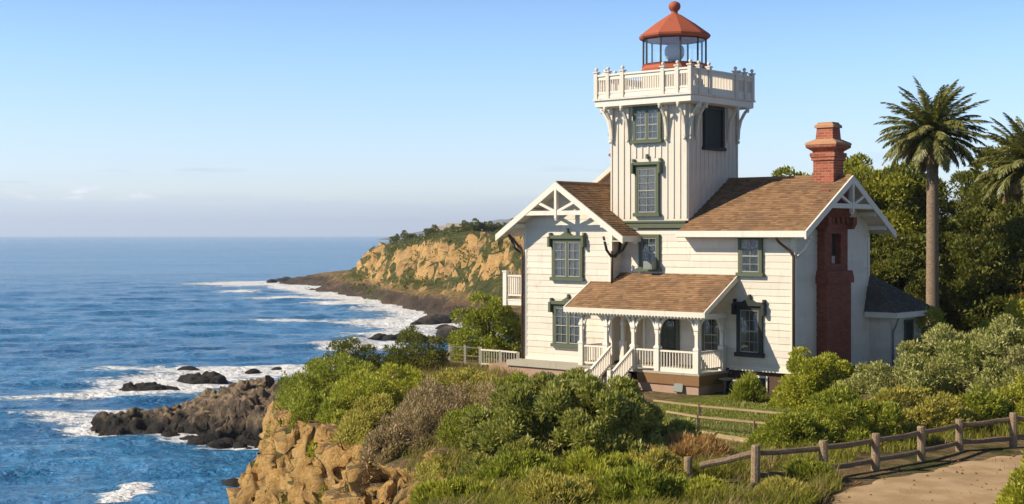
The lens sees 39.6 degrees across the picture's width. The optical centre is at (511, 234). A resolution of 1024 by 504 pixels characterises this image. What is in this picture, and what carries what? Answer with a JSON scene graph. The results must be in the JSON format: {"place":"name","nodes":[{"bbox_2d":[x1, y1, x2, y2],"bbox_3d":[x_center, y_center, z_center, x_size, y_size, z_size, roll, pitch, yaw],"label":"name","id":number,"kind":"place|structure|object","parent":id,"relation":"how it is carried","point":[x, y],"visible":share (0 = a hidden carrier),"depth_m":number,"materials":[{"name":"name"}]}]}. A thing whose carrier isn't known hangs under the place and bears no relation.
{"place":"outdoors","nodes":[
{"label":"outdoors","id":0,"kind":"place"},
{"bbox_2d":[0,236,519,503],"bbox_3d":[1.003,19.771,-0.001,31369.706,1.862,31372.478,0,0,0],"label":"sea","id":1,"kind":"structure","parent":0,"point":[90,326],"depth_m":274.85,"materials":[{"name":"liquid"}]},
{"bbox_2d":[118,381,183,390],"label":"rock islet","id":2,"kind":"object","parent":1,"relation":"in","point":[146,386],"visible":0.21,"depth_m":180.05,"materials":[{"name":"grey stone"}]},
{"bbox_2d":[161,431,179,436],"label":"rock","id":3,"kind":"object","parent":1,"relation":"in","point":[170,434],"visible":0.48,"depth_m":138.05,"materials":[{"name":"grey stone"}]},
{"bbox_2d":[177,366,198,370],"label":"rock","id":4,"kind":"object","parent":1,"relation":"in","point":[190,368],"visible":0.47,"depth_m":206.52,"materials":[{"name":"grey stone"}]},
{"bbox_2d":[90,372,313,447],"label":"point rock","id":5,"kind":"object","parent":1,"relation":"in","point":[237,411],"visible":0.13,"depth_m":140.91,"materials":[{"name":"grey stone"}]},
{"bbox_2d":[176,371,227,383],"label":"rock islet","id":6,"kind":"object","parent":1,"relation":"in","point":[207,377],"visible":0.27,"depth_m":186.62,"materials":[{"name":"grey stone"}]},
{"bbox_2d":[186,433,217,444],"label":"rock","id":7,"kind":"object","parent":1,"relation":"in","point":[203,439],"visible":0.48,"depth_m":135.10,"materials":[{"name":"grey stone"}]},
{"bbox_2d":[206,440,229,448],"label":"rock","id":8,"kind":"object","parent":1,"relation":"in","point":[218,444],"visible":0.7,"depth_m":133.87,"materials":[{"name":"grey stone"}]},
{"bbox_2d":[218,437,237,446],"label":"rock","id":9,"kind":"object","parent":1,"relation":"in","point":[231,441],"visible":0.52,"depth_m":134.81,"materials":[{"name":"grey stone"}]},
{"bbox_2d":[222,478,239,486],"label":"rock","id":10,"kind":"object","parent":1,"relation":"in","point":[231,482],"visible":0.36,"depth_m":112.16,"materials":[{"name":"grey stone"}]},
{"bbox_2d":[233,442,246,448],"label":"rock","id":11,"kind":"object","parent":1,"relation":"in","point":[236,445],"visible":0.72,"depth_m":133.53,"materials":[{"name":"grey stone"}]},
{"bbox_2d":[372,333,386,339],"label":"boulder","id":12,"kind":"object","parent":1,"relation":"in","point":[378,336],"visible":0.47,"depth_m":269.14,"materials":[{"name":"grey stone"}]},
{"bbox_2d":[382,334,396,340],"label":"boulder","id":13,"kind":"object","parent":1,"relation":"in","point":[389,337],"visible":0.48,"depth_m":267.36,"materials":[{"name":"grey stone"}]},
{"bbox_2d":[414,316,439,324],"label":"boulder","id":14,"kind":"object","parent":1,"relation":"in","point":[425,320],"visible":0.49,"depth_m":311.27,"materials":[{"name":"grey stone"}]},
{"bbox_2d":[423,314,450,323],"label":"boulder","id":15,"kind":"object","parent":1,"relation":"in","point":[442,319],"visible":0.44,"depth_m":318.09,"materials":[{"name":"grey stone"}]},
{"bbox_2d":[436,325,468,338],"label":"boulder","id":16,"kind":"object","parent":1,"relation":"in","point":[445,330],"visible":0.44,"depth_m":274.62,"materials":[{"name":"grey stone"}]},
{"bbox_2d":[279,231,523,328],"bbox_3d":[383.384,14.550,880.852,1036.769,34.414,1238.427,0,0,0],"label":"headland","id":17,"kind":"structure","parent":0,"point":[447,293],"depth_m":393.66,"materials":[{"name":"beige stone"}]},
{"bbox_2d":[400,230,413,238],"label":"headland tree","id":18,"kind":"object","parent":17,"relation":"on","point":[404,233],"visible":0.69,"depth_m":479.90,"materials":[{"name":"green plant"}]},
{"bbox_2d":[334,227,519,301],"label":"headland scrub","id":19,"kind":"object","parent":17,"relation":"on","point":[410,241],"visible":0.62,"depth_m":421.78,"materials":[{"name":"green plant"}]},
{"bbox_2d":[423,224,439,236],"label":"headland tree","id":20,"kind":"object","parent":17,"relation":"on","point":[434,229],"visible":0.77,"depth_m":452.35,"materials":[{"name":"green plant"}]},
{"bbox_2d":[465,218,481,231],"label":"headland tree","id":21,"kind":"object","parent":17,"relation":"on","point":[472,224],"visible":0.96,"depth_m":408.06,"materials":[{"name":"green plant"}]},
{"bbox_2d":[378,219,637,239],"bbox_3d":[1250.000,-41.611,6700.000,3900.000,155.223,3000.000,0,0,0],"label":"hills","id":22,"kind":"structure","parent":0,"point":[501,221],"depth_m":6223.03,"materials":[{"name":"green plant"}]},
{"bbox_2d":[0,0,1023,236],"label":"sky","id":23,"kind":"structure","parent":0,"point":[118,117],"materials":[{"name":"blue"}]},
{"bbox_2d":[226,341,1023,503],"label":"ground","id":24,"kind":"structure","parent":0,"point":[389,483],"depth_m":53.14,"materials":[{"name":"beige stone"}]},
{"bbox_2d":[279,471,292,495],"bbox_3d":[-8.957,10.304,58.514,1.167,0.887,1.510,-20,43,-30],"label":"sandstone boulder","id":25,"kind":"object","parent":24,"relation":"on","point":[285,477],"visible":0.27,"depth_m":58.28,"materials":[{"name":"beige stone"}]},
{"bbox_2d":[264,385,328,502],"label":"bush","id":26,"kind":"object","parent":24,"relation":"on","point":[310,402],"visible":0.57,"depth_m":59.78,"materials":[{"name":"green plant"}]},
{"bbox_2d":[289,407,346,501],"bbox_3d":[-7.438,9.084,56.378,2.968,4.489,2.593,0,0,0],"label":"bush","id":27,"kind":"object","parent":24,"relation":"on","point":[334,415],"visible":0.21,"depth_m":56.09,"materials":[{"name":"green plant"}]},
{"bbox_2d":[284,394,354,503],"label":"bush","id":28,"kind":"object","parent":24,"relation":"on","point":[331,403],"visible":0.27,"depth_m":57.12,"materials":[{"name":"green plant"}]},
{"bbox_2d":[263,351,381,442],"bbox_3d":[-8.127,7.333,63.543,5.843,4.154,6.555,0,0,0],"label":"bush","id":29,"kind":"object","parent":24,"relation":"on","point":[314,381],"visible":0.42,"depth_m":62.86,"materials":[{"name":"green plant"}]},
{"bbox_2d":[321,422,338,435],"bbox_3d":[-6.939,7.828,55.772,1.518,0.925,1.214,20,-6,40],"label":"sandstone boulder","id":30,"kind":"object","parent":24,"relation":"on","point":[332,427],"visible":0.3,"depth_m":55.48,"materials":[{"name":"beige stone"}]},
{"bbox_2d":[312,410,377,503],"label":"bush","id":31,"kind":"object","parent":24,"relation":"on","point":[360,422],"visible":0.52,"depth_m":53.68,"materials":[{"name":"green plant"}]},
{"bbox_2d":[321,336,384,376],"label":"bush","id":32,"kind":"object","parent":24,"relation":"on","point":[348,345],"visible":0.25,"depth_m":70.25,"materials":[{"name":"green plant"}]},
{"bbox_2d":[318,368,407,423],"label":"bush","id":33,"kind":"object","parent":24,"relation":"on","point":[361,383],"visible":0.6,"depth_m":58.30,"materials":[{"name":"green plant"}]},
{"bbox_2d":[335,392,397,441],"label":"bush","id":34,"kind":"object","parent":24,"relation":"on","point":[380,405],"visible":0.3,"depth_m":55.00,"materials":[{"name":"green plant"}]},
{"bbox_2d":[349,422,417,498],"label":"bush","id":35,"kind":"object","parent":24,"relation":"on","point":[370,451],"visible":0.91,"depth_m":49.19,"materials":[{"name":"brown plant"}]},
{"bbox_2d":[361,325,451,372],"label":"bush","id":36,"kind":"object","parent":24,"relation":"on","point":[428,357],"visible":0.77,"depth_m":75.05,"materials":[{"name":"green plant"}]},
{"bbox_2d":[373,362,444,396],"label":"bush","id":37,"kind":"object","parent":24,"relation":"on","point":[409,379],"visible":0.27,"depth_m":62.66,"materials":[{"name":"green plant"}]},
{"bbox_2d":[371,376,470,465],"bbox_3d":[-3.053,6.506,50.503,4.318,2.980,3.768,0,0,0],"label":"dry shrub","id":38,"kind":"object","parent":24,"relation":"on","point":[417,420],"visible":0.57,"depth_m":50.30,"materials":[{"name":"brown plant"}]},
{"bbox_2d":[406,453,453,495],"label":"dry shrub","id":39,"kind":"object","parent":24,"relation":"on","point":[431,470],"visible":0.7,"depth_m":46.49,"materials":[{"name":"green plant"}]},
{"bbox_2d":[302,357,568,478],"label":"bluff grass","id":40,"kind":"structure","parent":24,"relation":"on","point":[456,446],"depth_m":48.15,"materials":[{"name":"green plant"}]},
{"bbox_2d":[423,447,461,461],"bbox_3d":[-2.222,7.473,47.926,1.584,0.619,1.172,0,0,0],"label":"stone","id":41,"kind":"object","parent":24,"relation":"on","point":[431,451],"visible":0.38,"depth_m":47.62,"materials":[{"name":"beige stone"}]},
{"bbox_2d":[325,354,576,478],"bbox_3d":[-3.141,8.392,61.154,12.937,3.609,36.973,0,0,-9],"label":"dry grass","id":42,"kind":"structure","parent":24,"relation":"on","point":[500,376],"depth_m":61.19,"materials":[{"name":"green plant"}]},
{"bbox_2d":[407,473,506,503],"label":"shrub","id":43,"kind":"object","parent":24,"relation":"on","point":[439,489],"visible":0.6,"depth_m":39.39,"materials":[{"name":"green plant"}]},
{"bbox_2d":[421,379,501,415],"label":"dry shrub","id":44,"kind":"object","parent":24,"relation":"on","point":[465,399],"visible":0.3,"depth_m":57.19,"materials":[{"name":"brown plant"}]},
{"bbox_2d":[427,366,498,394],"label":"bush","id":45,"kind":"object","parent":24,"relation":"on","point":[461,375],"visible":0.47,"depth_m":64.48,"materials":[{"name":"green plant"}]},
{"bbox_2d":[433,402,497,448],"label":"shrub","id":46,"kind":"object","parent":24,"relation":"on","point":[454,416],"visible":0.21,"depth_m":48.94,"materials":[{"name":"green plant"}]},
{"bbox_2d":[427,344,519,366],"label":"cliff fence","id":47,"kind":"object","parent":24,"relation":"on","point":[486,350],"visible":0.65,"depth_m":77.31,"materials":[{"name":"white wood"}]},
{"bbox_2d":[446,291,520,362],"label":"bush","id":48,"kind":"object","parent":24,"relation":"on","point":[477,322],"visible":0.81,"depth_m":82.04,"materials":[{"name":"green plant"}]},
{"bbox_2d":[482,371,530,392],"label":"bush","id":49,"kind":"object","parent":24,"relation":"on","point":[517,377],"visible":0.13,"depth_m":63.43,"materials":[{"name":"green plant"}]},
{"bbox_2d":[473,446,564,482],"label":"shrub","id":50,"kind":"object","parent":24,"relation":"on","point":[518,464],"visible":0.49,"depth_m":41.30,"materials":[{"name":"green plant"}]},
{"bbox_2d":[511,464,605,503],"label":"shrub","id":51,"kind":"object","parent":24,"relation":"on","point":[556,486],"visible":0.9,"depth_m":38.09,"materials":[{"name":"green plant"}]},
{"bbox_2d":[456,366,700,478],"bbox_3d":[2.293,6.149,46.541,8.314,3.641,6.618,0,0,0],"label":"shrub","id":52,"kind":"object","parent":24,"relation":"on","point":[600,416],"visible":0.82,"depth_m":45.12,"materials":[{"name":"green plant"}]},
{"bbox_2d":[556,444,640,479],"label":"shrub","id":53,"kind":"object","parent":24,"relation":"on","point":[580,461],"visible":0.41,"depth_m":40.90,"materials":[{"name":"green plant"}]},
{"bbox_2d":[415,440,845,503],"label":"tall grass","id":54,"kind":"structure","parent":24,"relation":"on","point":[696,471],"depth_m":38.14,"materials":[{"name":"green plant"}]},
{"bbox_2d":[590,458,696,503],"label":"shrub","id":55,"kind":"object","parent":24,"relation":"on","point":[645,479],"visible":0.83,"depth_m":38.28,"materials":[{"name":"green plant"}]},
{"bbox_2d":[621,443,694,478],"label":"shrub","id":56,"kind":"object","parent":24,"relation":"on","point":[663,459],"visible":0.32,"depth_m":41.72,"materials":[{"name":"green plant"}]},
{"bbox_2d":[642,417,706,448],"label":"shrub","id":57,"kind":"object","parent":24,"relation":"on","point":[680,424],"visible":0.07,"depth_m":46.56,"materials":[{"name":"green plant"}]},
{"bbox_2d":[663,428,735,462],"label":"dry shrub","id":58,"kind":"object","parent":24,"relation":"on","point":[688,445],"visible":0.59,"depth_m":44.61,"materials":[{"name":"orange plant"}]},
{"bbox_2d":[670,474,734,502],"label":"shrub","id":59,"kind":"object","parent":24,"relation":"on","point":[703,479],"visible":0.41,"depth_m":38.55,"materials":[{"name":"green plant"}]},
{"bbox_2d":[489,1,933,394],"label":"lighthouse","id":60,"kind":"object","parent":24,"relation":"on","point":[707,274],"visible":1,"depth_m":68.33,"materials":[{"name":"white wood"}]},
{"bbox_2d":[547,228,585,280],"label":"window","id":61,"kind":"structure","parent":60,"relation":"in","point":[567,248],"depth_m":71.45,"materials":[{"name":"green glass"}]},
{"bbox_2d":[548,294,584,347],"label":"window","id":62,"kind":"structure","parent":60,"relation":"in","point":[565,327],"depth_m":71.66,"materials":[{"name":"green glass"}]},
{"bbox_2d":[626,317,645,363],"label":"door","id":63,"kind":"structure","parent":60,"relation":"in","point":[641,329],"depth_m":69.54,"materials":[{"name":"white wood"}]},
{"bbox_2d":[630,154,662,216],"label":"window","id":64,"kind":"structure","parent":60,"relation":"in","point":[647,174],"depth_m":69.22,"materials":[{"name":"green glass"}]},
{"bbox_2d":[630,106,663,143],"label":"window","id":65,"kind":"structure","parent":60,"relation":"in","point":[647,121],"depth_m":69.18,"materials":[{"name":"green glass"}]},
{"bbox_2d":[636,234,661,271],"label":"window","id":66,"kind":"structure","parent":60,"relation":"in","point":[649,246],"depth_m":69.13,"materials":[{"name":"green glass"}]},
{"bbox_2d":[660,318,679,366],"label":"door","id":67,"kind":"structure","parent":60,"relation":"in","point":[670,330],"depth_m":68.36,"materials":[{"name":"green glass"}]},
{"bbox_2d":[701,319,719,350],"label":"window","id":68,"kind":"structure","parent":60,"relation":"in","point":[710,334],"depth_m":66.88,"materials":[{"name":"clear glass"}]},
{"bbox_2d":[731,294,766,357],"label":"window","id":69,"kind":"structure","parent":60,"relation":"in","point":[749,313],"depth_m":65.41,"materials":[{"name":"green glass"}]},
{"bbox_2d":[736,238,764,276],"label":"window","id":70,"kind":"structure","parent":60,"relation":"in","point":[750,250],"depth_m":65.39,"materials":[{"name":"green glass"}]},
{"bbox_2d":[744,374,767,391],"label":"cellar window","id":71,"kind":"structure","parent":60,"relation":"in","point":[764,379],"depth_m":65.14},
{"bbox_2d":[904,319,913,353],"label":"door","id":72,"kind":"structure","parent":60,"relation":"in","point":[908,324],"depth_m":70.00,"materials":[{"name":"wood"}]},
{"bbox_2d":[653,399,780,418],"bbox_3d":[8.600,7.120,55.548,7.860,0.760,0.369,0,0,43],"label":"lawn fence","id":73,"kind":"object","parent":24,"relation":"on","point":[699,406],"visible":0.46,"depth_m":56.12,"materials":[{"name":"brown wood"}]},
{"bbox_2d":[666,410,776,434],"bbox_3d":[7.750,7.100,52.188,0.541,0.800,5.715,0,0,-44],"label":"lawn fence","id":74,"kind":"object","parent":24,"relation":"on","point":[754,422],"visible":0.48,"depth_m":52.22,"materials":[{"name":"brown wood"}]},
{"bbox_2d":[702,431,747,442],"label":"log kerb","id":75,"kind":"structure","parent":24,"relation":"on","point":[730,437],"depth_m":49.83,"materials":[{"name":"brown wood"}]},
{"bbox_2d":[718,378,735,393],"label":"plant stand","id":76,"kind":"object","parent":24,"relation":"on","point":[726,379],"visible":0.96,"depth_m":65.13,"materials":[{"name":"grey metal"}]},
{"bbox_2d":[724,370,768,401],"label":"shrub","id":77,"kind":"object","parent":24,"relation":"on","point":[749,386],"visible":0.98,"depth_m":62.07,"materials":[{"name":"green plant"}]},
{"bbox_2d":[650,396,850,443],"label":"lawn grass","id":78,"kind":"structure","parent":24,"relation":"on","point":[768,407],"depth_m":58.18,"materials":[{"name":"green plant"}]},
{"bbox_2d":[752,475,820,502],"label":"shrub","id":79,"kind":"object","parent":24,"relation":"on","point":[779,479],"visible":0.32,"depth_m":38.66,"materials":[{"name":"green plant"}]},
{"bbox_2d":[744,410,844,448],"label":"shrub","id":80,"kind":"object","parent":24,"relation":"on","point":[786,425],"visible":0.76,"depth_m":48.14,"materials":[{"name":"green plant"}]},
{"bbox_2d":[778,457,837,483],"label":"shrub","id":81,"kind":"object","parent":24,"relation":"on","point":[794,466],"visible":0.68,"depth_m":41.06,"materials":[{"name":"green plant"}]},
{"bbox_2d":[765,346,862,411],"bbox_3d":[12.805,6.183,60.059,4.118,2.965,3.859,0,0,0],"label":"shrub","id":82,"kind":"object","parent":24,"relation":"on","point":[820,372],"visible":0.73,"depth_m":59.30,"materials":[{"name":"green plant"}]},
{"bbox_2d":[771,157,884,209],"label":"broad tree","id":83,"kind":"object","parent":24,"relation":"on","point":[779,171],"visible":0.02,"depth_m":90.29,"materials":[{"name":"green plant"}]},
{"bbox_2d":[684,412,1023,494],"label":"rail fence","id":84,"kind":"object","parent":24,"relation":"on","point":[755,452],"visible":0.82,"depth_m":43.29,"materials":[{"name":"brown wood"}]},
{"bbox_2d":[796,382,925,448],"bbox_3d":[11.992,6.382,49.352,4.870,2.440,3.317,0,0,0],"label":"shrub","id":85,"kind":"object","parent":24,"relation":"on","point":[857,409],"visible":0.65,"depth_m":48.99,"materials":[{"name":"green plant"}]},
{"bbox_2d":[716,417,1023,503],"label":"verge grass","id":86,"kind":"structure","parent":24,"relation":"on","point":[836,454],"depth_m":47.62,"materials":[{"name":"green plant"}]},
{"bbox_2d":[843,151,942,246],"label":"broad tree","id":87,"kind":"object","parent":24,"relation":"on","point":[866,175],"visible":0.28,"depth_m":86.51,"materials":[{"name":"green plant"}]},
{"bbox_2d":[831,353,961,414],"bbox_3d":[15.643,6.181,57.279,5.989,2.972,4.353,0,0,0],"label":"shrub","id":88,"kind":"object","parent":24,"relation":"on","point":[869,381],"visible":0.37,"depth_m":56.70,"materials":[{"name":"green plant"}]},
{"bbox_2d":[869,164,952,288],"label":"dark tree","id":89,"kind":"object","parent":24,"relation":"on","point":[917,240],"visible":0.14,"depth_m":85.47,"materials":[{"name":"green plant"}]},
{"bbox_2d":[870,238,966,339],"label":"dark tree","id":90,"kind":"object","parent":24,"relation":"on","point":[914,286],"visible":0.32,"depth_m":82.47,"materials":[{"name":"green plant"}]},
{"bbox_2d":[862,385,984,437],"bbox_3d":[15.049,6.579,52.052,4.818,2.197,2.723,0,0,0],"label":"shrub","id":91,"kind":"object","parent":24,"relation":"on","point":[930,410],"visible":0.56,"depth_m":51.73,"materials":[{"name":"green plant"}]},
{"bbox_2d":[873,76,992,353],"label":"palm tree","id":92,"kind":"object","parent":24,"relation":"on","point":[929,143],"visible":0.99,"depth_m":79.47,"materials":[{"name":"green plant"}]},
{"bbox_2d":[922,175,948,242],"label":"dark tree","id":93,"kind":"object","parent":24,"relation":"on","point":[942,222],"depth_m":96.87,"materials":[{"name":"green plant"}]},
{"bbox_2d":[913,304,963,381],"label":"shrub","id":94,"kind":"object","parent":24,"relation":"on","point":[937,315],"visible":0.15,"depth_m":70.74,"materials":[{"name":"green plant"}]},
{"bbox_2d":[906,231,991,338],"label":"dark tree","id":95,"kind":"object","parent":24,"relation":"on","point":[945,235],"visible":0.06,"depth_m":83.97,"materials":[{"name":"green plant"}]},
{"bbox_2d":[877,322,1022,403],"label":"shrub","id":96,"kind":"object","parent":24,"relation":"on","point":[946,356],"visible":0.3,"depth_m":57.65,"materials":[{"name":"green plant"}]},
{"bbox_2d":[917,220,1023,344],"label":"dark tree","id":97,"kind":"object","parent":24,"relation":"on","point":[958,284],"visible":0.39,"depth_m":81.67,"materials":[{"name":"green plant"}]},
{"bbox_2d":[939,170,1002,243],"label":"dark tree","id":98,"kind":"object","parent":24,"relation":"on","point":[967,179],"visible":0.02,"depth_m":99.79,"materials":[{"name":"green plant"}]},
{"bbox_2d":[939,178,1003,240],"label":"dark tree","id":99,"kind":"object","parent":24,"relation":"on","point":[972,199],"visible":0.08,"depth_m":96.59,"materials":[{"name":"green plant"}]},
{"bbox_2d":[933,384,1021,430],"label":"shrub","id":100,"kind":"object","parent":24,"relation":"on","point":[985,406],"visible":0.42,"depth_m":52.94,"materials":[{"name":"green plant"}]},
{"bbox_2d":[939,216,1023,349],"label":"dark tree","id":101,"kind":"object","parent":24,"relation":"on","point":[970,318],"visible":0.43,"depth_m":80.69,"materials":[{"name":"green plant"}]},
{"bbox_2d":[943,131,1020,240],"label":"dark tree","id":102,"kind":"object","parent":24,"relation":"on","point":[960,222],"visible":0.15,"depth_m":92.43,"materials":[{"name":"green plant"}]},
{"bbox_2d":[955,281,1023,382],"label":"shrub","id":103,"kind":"object","parent":24,"relation":"on","point":[1014,305],"visible":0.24,"depth_m":68.26,"materials":[{"name":"green plant"}]},
{"bbox_2d":[965,313,1023,412],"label":"shrub","id":104,"kind":"object","parent":24,"relation":"on","point":[1009,375],"visible":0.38,"depth_m":55.42,"materials":[{"name":"green plant"}]},
{"bbox_2d":[971,112,1023,203],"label":"palm tree","id":105,"kind":"object","parent":24,"relation":"on","point":[1013,176],"visible":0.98,"depth_m":75.81,"materials":[{"name":"green plant"}]},
{"bbox_2d":[989,373,1023,429],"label":"shrub","id":106,"kind":"object","parent":24,"relation":"on","point":[1017,389],"visible":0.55,"depth_m":53.25,"materials":[{"name":"green plant"}]},
{"bbox_2d":[990,183,1023,226],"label":"dark tree","id":107,"kind":"object","parent":24,"relation":"on","point":[1017,208],"visible":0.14,"depth_m":90.25,"materials":[{"name":"green plant"}]},
{"bbox_2d":[993,450,1023,503],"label":"shrub","id":108,"kind":"object","parent":24,"relation":"on","point":[1013,493],"visible":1,"depth_m":36.04,"materials":[{"name":"green plant"}]},
{"bbox_2d":[832,455,1023,503],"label":"path","id":109,"kind":"structure","parent":0,"point":[953,482],"depth_m":40.52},
{"bbox_2d":[837,450,1014,503],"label":"pebbles","id":110,"kind":"object","parent":109,"relation":"on","point":[857,482],"visible":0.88,"depth_m":41.73,"materials":[{"name":"brown stone"}]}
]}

